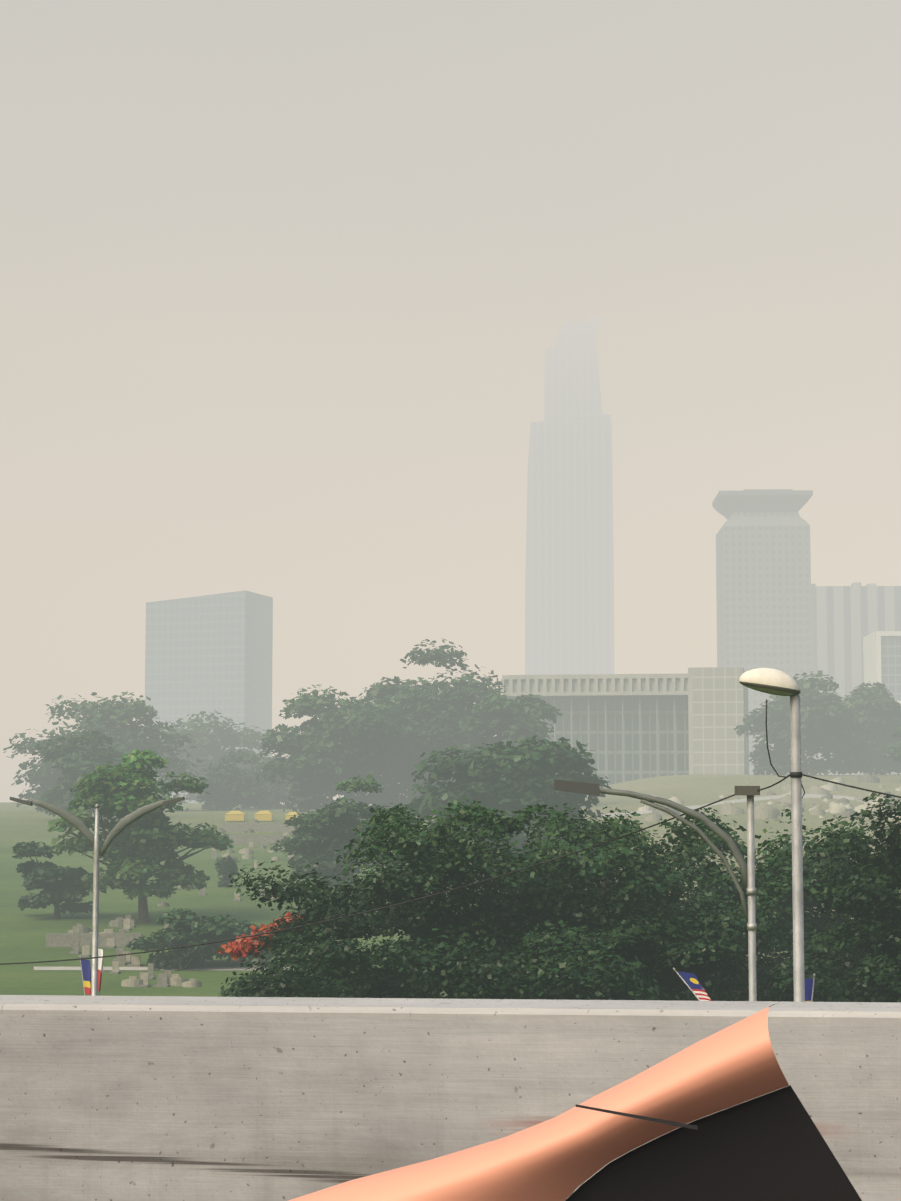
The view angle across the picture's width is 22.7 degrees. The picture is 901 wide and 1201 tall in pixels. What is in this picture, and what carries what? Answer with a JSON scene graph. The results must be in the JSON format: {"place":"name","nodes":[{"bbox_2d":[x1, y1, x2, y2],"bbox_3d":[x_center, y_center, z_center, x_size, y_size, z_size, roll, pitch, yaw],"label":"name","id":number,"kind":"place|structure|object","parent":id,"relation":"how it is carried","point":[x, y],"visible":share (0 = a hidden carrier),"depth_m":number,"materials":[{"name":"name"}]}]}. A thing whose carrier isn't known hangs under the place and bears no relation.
{"place":"outdoors","nodes":[
{"label":"outdoors","id":0,"kind":"place"},
{"bbox_2d":[34,966,309,970],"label":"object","id":1,"kind":"structure","parent":0,"point":[138,968],"depth_m":165.08,"materials":[{"name":"concrete"}]},
{"bbox_2d":[46,823,298,946],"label":"cemetery terrace walls","id":2,"kind":"structure","parent":0,"point":[66,939],"depth_m":315.33,"materials":[{"name":"grey concrete"}]},
{"bbox_2d":[0,995,900,1200],"bbox_3d":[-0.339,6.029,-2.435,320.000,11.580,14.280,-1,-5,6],"label":"concrete barrier","id":3,"kind":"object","parent":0,"point":[147,1098],"depth_m":4.94,"materials":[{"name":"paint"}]},
{"bbox_2d":[0,774,900,997],"bbox_3d":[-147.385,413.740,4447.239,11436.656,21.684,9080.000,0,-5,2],"label":"terrain","id":4,"kind":"structure","parent":0,"point":[23,934],"depth_m":266.99,"materials":[{"name":"green plant"}]},
{"bbox_2d":[12,841,106,917],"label":"tree","id":5,"kind":"object","parent":4,"relation":"on","point":[58,884],"visible":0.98,"depth_m":210.33,"materials":[{"name":"green plant"}]},
{"bbox_2d":[32,730,135,819],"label":"ridge tree","id":6,"kind":"object","parent":4,"relation":"on","point":[77,764],"visible":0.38,"depth_m":376.67,"materials":[{"name":"green plant"}]},
{"bbox_2d":[10,797,184,995],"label":"street lamp","id":7,"kind":"object","parent":4,"relation":"on","point":[122,824],"visible":0.81,"depth_m":79.76,"materials":[{"name":"metal"}]},
{"bbox_2d":[80,957,90,995],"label":"flag","id":8,"kind":"object","parent":7,"relation":"attached to","point":[86,970],"visible":0.71,"depth_m":80.05,"materials":[{"name":"fabric"}]},
{"bbox_2d":[98,949,103,991],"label":"flag","id":9,"kind":"object","parent":7,"relation":"attached to","point":[100,962],"visible":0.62,"depth_m":80.04,"materials":[{"name":"fabric"}]},
{"bbox_2d":[3,691,208,810],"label":"ridge tree","id":10,"kind":"object","parent":4,"relation":"on","point":[108,719],"visible":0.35,"depth_m":464.83,"materials":[{"name":"green plant"}]},
{"bbox_2d":[47,749,233,921],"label":"lawn tree","id":11,"kind":"object","parent":4,"relation":"on","point":[145,840],"visible":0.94,"depth_m":205.12,"materials":[{"name":"green plant"}]},
{"bbox_2d":[125,908,283,970],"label":"lawn bush","id":12,"kind":"object","parent":4,"relation":"on","point":[195,930],"visible":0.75,"depth_m":164.41,"materials":[{"name":"green plant"}]},
{"bbox_2d":[144,590,272,802],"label":"office building","id":13,"kind":"structure","parent":4,"relation":"on","point":[209,653],"depth_m":1034.84,"materials":[{"name":"grey concrete"}]},
{"bbox_2d":[157,710,266,802],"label":"ridge tree","id":14,"kind":"object","parent":4,"relation":"on","point":[210,745],"visible":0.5,"depth_m":591.57,"materials":[{"name":"green plant"}]},
{"bbox_2d":[214,855,238,886],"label":"bush","id":15,"kind":"object","parent":4,"relation":"on","point":[224,865],"visible":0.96,"depth_m":247.60,"materials":[{"name":"green plant"}]},
{"bbox_2d":[195,749,268,810],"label":"ridge tree","id":16,"kind":"object","parent":4,"relation":"on","point":[229,788],"visible":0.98,"depth_m":475.43,"materials":[{"name":"green plant"}]},
{"bbox_2d":[225,811,297,820],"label":"tents","id":17,"kind":"object","parent":4,"relation":"on","point":[239,816],"visible":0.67,"depth_m":365.11,"materials":[{"name":"yellow fabric"}]},
{"bbox_2d":[234,754,326,808],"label":"ridge tree","id":18,"kind":"object","parent":4,"relation":"on","point":[275,794],"visible":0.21,"depth_m":491.26,"materials":[{"name":"green plant"}]},
{"bbox_2d":[216,912,388,961],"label":"flame tree bough","id":19,"kind":"object","parent":4,"relation":"on","point":[243,947],"visible":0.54,"depth_m":87.56,"materials":[{"name":"red plant"}]},
{"bbox_2d":[256,685,407,811],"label":"ridge tree","id":20,"kind":"object","parent":4,"relation":"on","point":[330,747],"visible":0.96,"depth_m":423.71,"materials":[{"name":"green plant"}]},
{"bbox_2d":[270,774,421,897],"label":"lawn tree","id":21,"kind":"object","parent":4,"relation":"on","point":[339,817],"visible":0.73,"depth_m":230.72,"materials":[{"name":"green plant"}]},
{"bbox_2d":[336,638,506,808],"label":"ridge tree","id":22,"kind":"object","parent":4,"relation":"on","point":[432,717],"visible":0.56,"depth_m":435.79,"materials":[{"name":"green plant"}]},
{"bbox_2d":[68,773,900,987],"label":"gravestones","id":23,"kind":"object","parent":4,"relation":"on","point":[166,978],"visible":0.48,"depth_m":310.10,"materials":[{"name":"grey stone"}]},
{"bbox_2d":[403,735,614,881],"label":"hall tree","id":24,"kind":"object","parent":4,"relation":"on","point":[486,777],"visible":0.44,"depth_m":257.33,"materials":[{"name":"green plant"}]},
{"bbox_2d":[459,691,562,771],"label":"ridge tree","id":25,"kind":"object","parent":4,"relation":"on","point":[516,719],"visible":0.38,"depth_m":424.66,"materials":[{"name":"green plant"}]},
{"bbox_2d":[218,797,859,1001],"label":"rain tree","id":26,"kind":"object","parent":4,"relation":"on","point":[589,944],"visible":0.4,"depth_m":80.50,"materials":[{"name":"green plant"}]},
{"bbox_2d":[525,315,613,674],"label":"skyscraper","id":27,"kind":"structure","parent":4,"relation":"on","point":[569,599],"depth_m":1869.60,"materials":[{"name":"concrete"}]},
{"bbox_2d":[501,667,748,786],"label":"building","id":28,"kind":"structure","parent":4,"relation":"on","point":[628,727],"depth_m":617.84,"materials":[{"name":"concrete"}]},
{"bbox_2d":[554,779,759,1000],"bbox_3d":[4.032,9.758,43.175,4.019,12.580,0.845,0,-5,2],"label":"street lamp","id":29,"kind":"object","parent":4,"relation":"on","point":[747,870],"visible":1,"depth_m":43.44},
{"bbox_2d":[0,794,734,964],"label":"cable","id":30,"kind":"object","parent":29,"relation":"attached to","point":[374,909],"visible":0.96,"depth_m":46.54,"materials":[{"name":"grey"}]},
{"bbox_2d":[673,967,710,1000],"bbox_3d":[5.107,8.031,43.502,1.585,1.762,0.288,-3,-6,27],"label":"flag on curved lamp","id":31,"kind":"object","parent":29,"relation":"attached to","point":[692,983],"visible":0.56,"depth_m":43.68,"materials":[{"name":"fabric"}]},
{"bbox_2d":[757,774,789,790],"bbox_3d":[6.104,3.457,42.492,0.029,0.309,2.043,1,-5,-11],"label":"wire","id":32,"kind":"object","parent":29,"relation":"attached to","point":[773,784],"visible":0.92,"depth_m":42.39,"materials":[{"name":"grey"}]},
{"bbox_2d":[712,489,812,774],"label":"skyscraper","id":33,"kind":"structure","parent":4,"relation":"on","point":[763,580],"depth_m":1077.84,"materials":[{"name":"grey concrete"}]},
{"bbox_2d":[634,819,900,1000],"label":"tree","id":34,"kind":"object","parent":4,"relation":"on","point":[811,917],"visible":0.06,"depth_m":99.10,"materials":[{"name":"green plant"}]},
{"bbox_2d":[739,668,804,1001],"bbox_3d":[6.007,8.532,41.024,1.287,14.623,0.562,0,-5,2],"label":"street lamp","id":35,"kind":"object","parent":4,"relation":"on","point":[773,681],"visible":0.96,"depth_m":41.40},
{"bbox_2d":[805,973,815,1001],"bbox_3d":[6.607,7.700,41.368,0.370,1.580,0.694,0,-5,2],"label":"flag","id":36,"kind":"object","parent":35,"relation":"attached to","point":[809,987],"visible":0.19,"depth_m":41.62,"materials":[{"name":"fabric"}]},
{"bbox_2d":[802,774,900,797],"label":"wire","id":37,"kind":"object","parent":35,"relation":"attached to","point":[850,786],"visible":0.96,"depth_m":41.49,"materials":[{"name":"grey"}]},
{"bbox_2d":[733,670,872,775],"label":"hazy tree","id":38,"kind":"object","parent":4,"relation":"on","point":[826,722],"visible":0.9,"depth_m":558.48,"materials":[{"name":"green plant"}]},
{"bbox_2d":[755,792,900,1001],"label":"rain tree","id":39,"kind":"object","parent":4,"relation":"on","point":[874,907],"visible":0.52,"depth_m":77.80,"materials":[{"name":"green plant"}]},
{"bbox_2d":[811,582,900,774],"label":"blocks","id":40,"kind":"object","parent":4,"relation":"on","point":[856,634],"visible":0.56,"depth_m":1192.21,"materials":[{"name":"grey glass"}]},
{"bbox_2d":[818,681,900,774],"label":"hazy tree","id":41,"kind":"object","parent":4,"relation":"on","point":[877,706],"visible":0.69,"depth_m":573.21,"materials":[{"name":"green plant"}]},
{"bbox_2d":[883,726,900,764],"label":"hazy tree","id":42,"kind":"object","parent":4,"relation":"on","point":[894,753],"visible":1,"depth_m":511.90,"materials":[{"name":"green plant"}]},
{"bbox_2d":[0,0,900,804],"label":"sky","id":43,"kind":"structure","parent":0,"point":[286,286],"materials":[{"name":"beige"}]},
{"bbox_2d":[288,1001,861,1200],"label":"fabric canopy","id":44,"kind":"object","parent":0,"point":[771,1146],"visible":1,"depth_m":0.98,"materials":[{"name":"orange fabric"}]},
{"bbox_2d":[596,794,871,817],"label":"hill footpath","id":45,"kind":"structure","parent":0,"point":[760,798],"depth_m":443.76,"materials":[{"name":"concrete"}]}
]}

